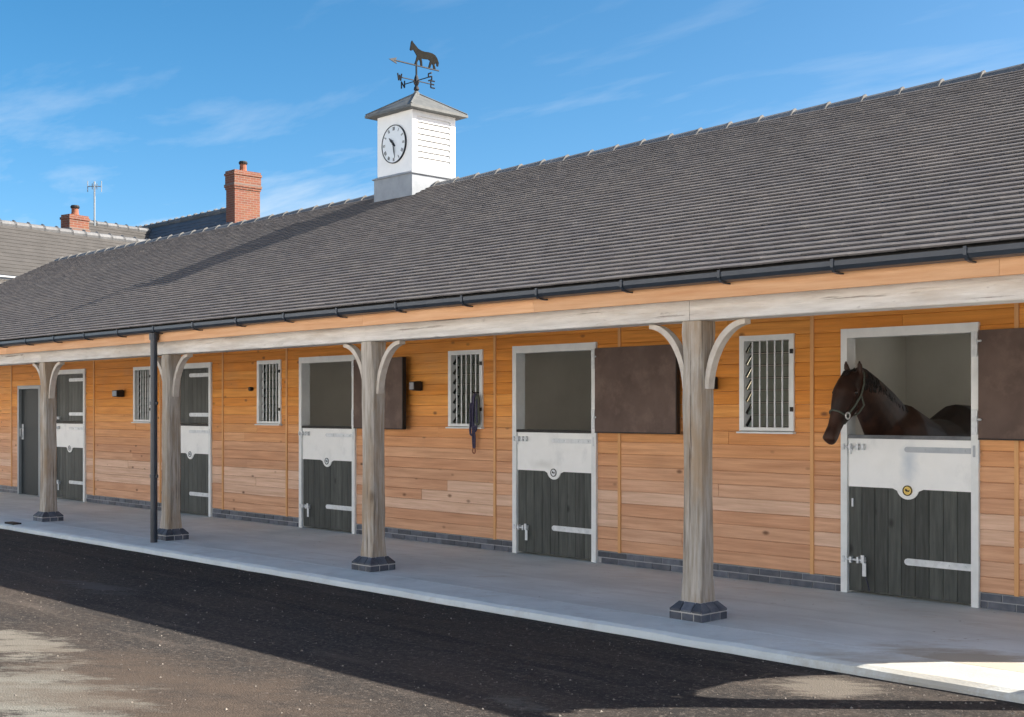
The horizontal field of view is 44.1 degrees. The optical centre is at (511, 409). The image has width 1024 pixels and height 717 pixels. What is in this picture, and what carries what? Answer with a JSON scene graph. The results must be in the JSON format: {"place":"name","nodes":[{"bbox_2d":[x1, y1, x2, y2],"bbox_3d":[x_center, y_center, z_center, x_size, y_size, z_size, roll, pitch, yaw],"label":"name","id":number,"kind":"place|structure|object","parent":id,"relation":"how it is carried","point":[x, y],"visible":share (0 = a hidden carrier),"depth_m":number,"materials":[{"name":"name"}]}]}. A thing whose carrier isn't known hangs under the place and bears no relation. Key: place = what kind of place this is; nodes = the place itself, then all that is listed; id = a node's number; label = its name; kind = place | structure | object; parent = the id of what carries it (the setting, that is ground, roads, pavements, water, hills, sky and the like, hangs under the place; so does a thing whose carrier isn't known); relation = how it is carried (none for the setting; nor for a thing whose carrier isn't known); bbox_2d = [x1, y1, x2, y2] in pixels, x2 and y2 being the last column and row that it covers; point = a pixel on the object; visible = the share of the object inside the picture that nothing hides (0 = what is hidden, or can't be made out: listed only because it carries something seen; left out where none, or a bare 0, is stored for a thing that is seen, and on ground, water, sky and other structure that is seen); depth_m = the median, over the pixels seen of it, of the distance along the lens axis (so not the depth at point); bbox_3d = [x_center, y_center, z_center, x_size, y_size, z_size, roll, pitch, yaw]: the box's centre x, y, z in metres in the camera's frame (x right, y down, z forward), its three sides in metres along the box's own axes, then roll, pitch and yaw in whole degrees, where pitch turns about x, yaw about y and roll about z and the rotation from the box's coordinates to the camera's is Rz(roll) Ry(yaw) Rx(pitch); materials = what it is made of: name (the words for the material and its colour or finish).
{"place":"outdoors","nodes":[
{"label":"outdoors","id":0,"kind":"place"},
{"bbox_2d":[0,528,1023,716],"bbox_3d":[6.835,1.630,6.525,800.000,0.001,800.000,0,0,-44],"label":"yard","id":1,"kind":"structure","parent":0,"point":[217,636],"depth_m":8.16,"materials":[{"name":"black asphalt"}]},
{"bbox_2d":[0,219,147,283],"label":"house","id":2,"kind":"structure","parent":1,"relation":"on","point":[26,247],"depth_m":34.21,"materials":[{"name":"tile"}]},
{"bbox_2d":[60,205,151,238],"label":"house","id":3,"kind":"structure","parent":1,"relation":"on","point":[74,220],"depth_m":44.05,"materials":[{"name":"brick"}]},
{"bbox_2d":[87,181,101,225],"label":"aerial","id":4,"kind":"object","parent":3,"relation":"on","point":[94,186],"visible":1,"depth_m":44.06,"materials":[{"name":"silver metal"}]},
{"bbox_2d":[138,161,261,239],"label":"house","id":5,"kind":"structure","parent":1,"relation":"on","point":[243,187],"depth_m":41.92,"materials":[{"name":"brick"}]},
{"bbox_2d":[0,516,1023,703],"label":"kerb","id":6,"kind":"structure","parent":1,"relation":"on","point":[994,683],"depth_m":9.32,"materials":[{"name":"concrete"}]},
{"bbox_2d":[5,521,20,524],"bbox_3d":[-6.811,1.556,17.236,0.110,0.027,0.300,0,0,-44],"label":"drain cover","id":7,"kind":"object","parent":6,"relation":"on","point":[13,523],"visible":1,"depth_m":17.21,"materials":[{"name":"black metal"}]},
{"bbox_2d":[0,492,1023,672],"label":"pavement","id":8,"kind":"structure","parent":0,"point":[962,633],"depth_m":10.92,"materials":[{"name":"concrete"}]},
{"bbox_2d":[0,63,1023,622],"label":"stable block","id":9,"kind":"structure","parent":8,"relation":"on","point":[588,327],"depth_m":12.20,"materials":[{"name":"brown wood"}]},
{"bbox_2d":[17,385,39,495],"bbox_3d":[-8.679,0.559,22.821,0.139,1.978,0.980,0,0,-44],"label":"side door","id":10,"kind":"structure","parent":9,"relation":"in","point":[28,397],"depth_m":22.90,"materials":[{"name":"wood"}]},
{"bbox_2d":[56,369,86,501],"bbox_3d":[-7.540,0.434,21.596,0.184,2.228,1.225,0,0,-44],"label":"stable door","id":11,"kind":"structure","parent":9,"relation":"in","point":[71,389],"depth_m":21.55,"materials":[{"name":"grey wood"}]},
{"bbox_2d":[112,390,123,396],"bbox_3d":[-6.275,-0.253,20.139,0.148,0.115,0.168,0,0,-44],"label":"wall lamp","id":12,"kind":"object","parent":9,"relation":"attached to","point":[117,393],"visible":1,"depth_m":20.08,"materials":[{"name":"black metal"}]},
{"bbox_2d":[131,366,149,422],"bbox_3d":[-5.736,-0.224,19.727,0.155,0.882,0.604,0,0,-44],"label":"louvre window","id":13,"kind":"structure","parent":9,"relation":"in","point":[141,375],"depth_m":19.80,"materials":[{"name":"paint"}]},
{"bbox_2d":[180,362,212,516],"bbox_3d":[-4.730,0.434,18.652,0.184,2.228,1.225,0,0,-44],"label":"stable door","id":14,"kind":"structure","parent":9,"relation":"in","point":[196,382],"depth_m":18.51,"materials":[{"name":"grey wood"}]},
{"bbox_2d":[254,360,281,425],"bbox_3d":[-3.264,-0.224,17.138,0.155,0.882,0.604,0,0,-44],"label":"louvre window","id":15,"kind":"structure","parent":9,"relation":"in","point":[269,372],"depth_m":17.17,"materials":[{"name":"paint"}]},
{"bbox_2d":[298,355,405,533],"bbox_3d":[-1.980,0.434,15.750,0.217,2.228,2.317,0,0,-42],"label":"stable door","id":16,"kind":"structure","parent":9,"relation":"in","point":[327,454],"depth_m":16.02,"materials":[{"name":"brown wood"}]},
{"bbox_2d":[409,381,422,390],"bbox_3d":[-1.117,-0.273,14.736,0.148,0.115,0.090,0,0,-44],"label":"wall lamp","id":17,"kind":"object","parent":9,"relation":"attached to","point":[415,385],"visible":1,"depth_m":14.70,"materials":[{"name":"black metal"}]},
{"bbox_2d":[365,91,467,202],"bbox_3d":[-1.369,-3.655,18.089,1.054,1.810,1.054,0,0,-44],"label":"clock turret","id":18,"kind":"object","parent":9,"relation":"on","point":[415,142],"visible":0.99,"depth_m":17.79,"materials":[{"name":"white paint"}]},
{"bbox_2d":[390,41,438,90],"bbox_3d":[-1.397,-4.883,18.062,0.594,0.766,0.722,0,0,7],"label":"weathervane","id":19,"kind":"object","parent":18,"relation":"on","point":[429,56],"visible":1,"depth_m":18.11,"materials":[{"name":"metal"}]},
{"bbox_2d":[445,349,483,428],"bbox_3d":[-0.495,-0.224,14.237,0.155,0.882,0.604,0,0,-44],"label":"louvre window","id":20,"kind":"structure","parent":9,"relation":"in","point":[455,358],"depth_m":14.30,"materials":[{"name":"paint"}]},
{"bbox_2d":[469,391,479,453],"bbox_3d":[-0.413,0.145,14.016,0.139,0.706,0.112,0,0,12],"label":"lead rope","id":21,"kind":"object","parent":9,"relation":"hanging from","point":[474,414],"visible":1,"depth_m":14.01,"materials":[{"name":"fabric"}]},
{"bbox_2d":[512,342,679,562],"bbox_3d":[0.826,0.434,12.821,0.200,2.228,2.313,0,0,-44],"label":"stable door","id":22,"kind":"structure","parent":9,"relation":"in","point":[635,389],"depth_m":12.94,"materials":[{"name":"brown wood"}]},
{"bbox_2d":[714,377,717,388],"bbox_3d":[1.825,-0.242,11.655,0.148,0.115,0.120,0,0,-44],"label":"wall lamp","id":23,"kind":"object","parent":9,"relation":"attached to","point":[716,383],"visible":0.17,"depth_m":11.63,"materials":[{"name":"black metal"}]},
{"bbox_2d":[736,333,795,433],"bbox_3d":[2.301,-0.224,11.308,0.155,0.882,0.604,0,0,-44],"label":"louvre window","id":24,"kind":"structure","parent":9,"relation":"in","point":[748,345],"depth_m":11.33,"materials":[{"name":"paint"}]},
{"bbox_2d":[823,361,970,444],"bbox_3d":[3.603,0.572,11.221,2.835,1.943,0.617,0,0,-44],"label":"horse","id":25,"kind":"object","parent":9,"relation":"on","point":[876,405],"visible":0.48,"depth_m":10.59},
{"bbox_2d":[841,322,1023,607],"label":"stable door","id":26,"kind":"structure","parent":9,"relation":"in","point":[910,505],"depth_m":10.17,"materials":[{"name":"brown wood"}]},
{"bbox_2d":[0,0,1023,227],"label":"sky","id":27,"kind":"structure","parent":0,"point":[152,101],"materials":[{"name":"blue"}]}
]}

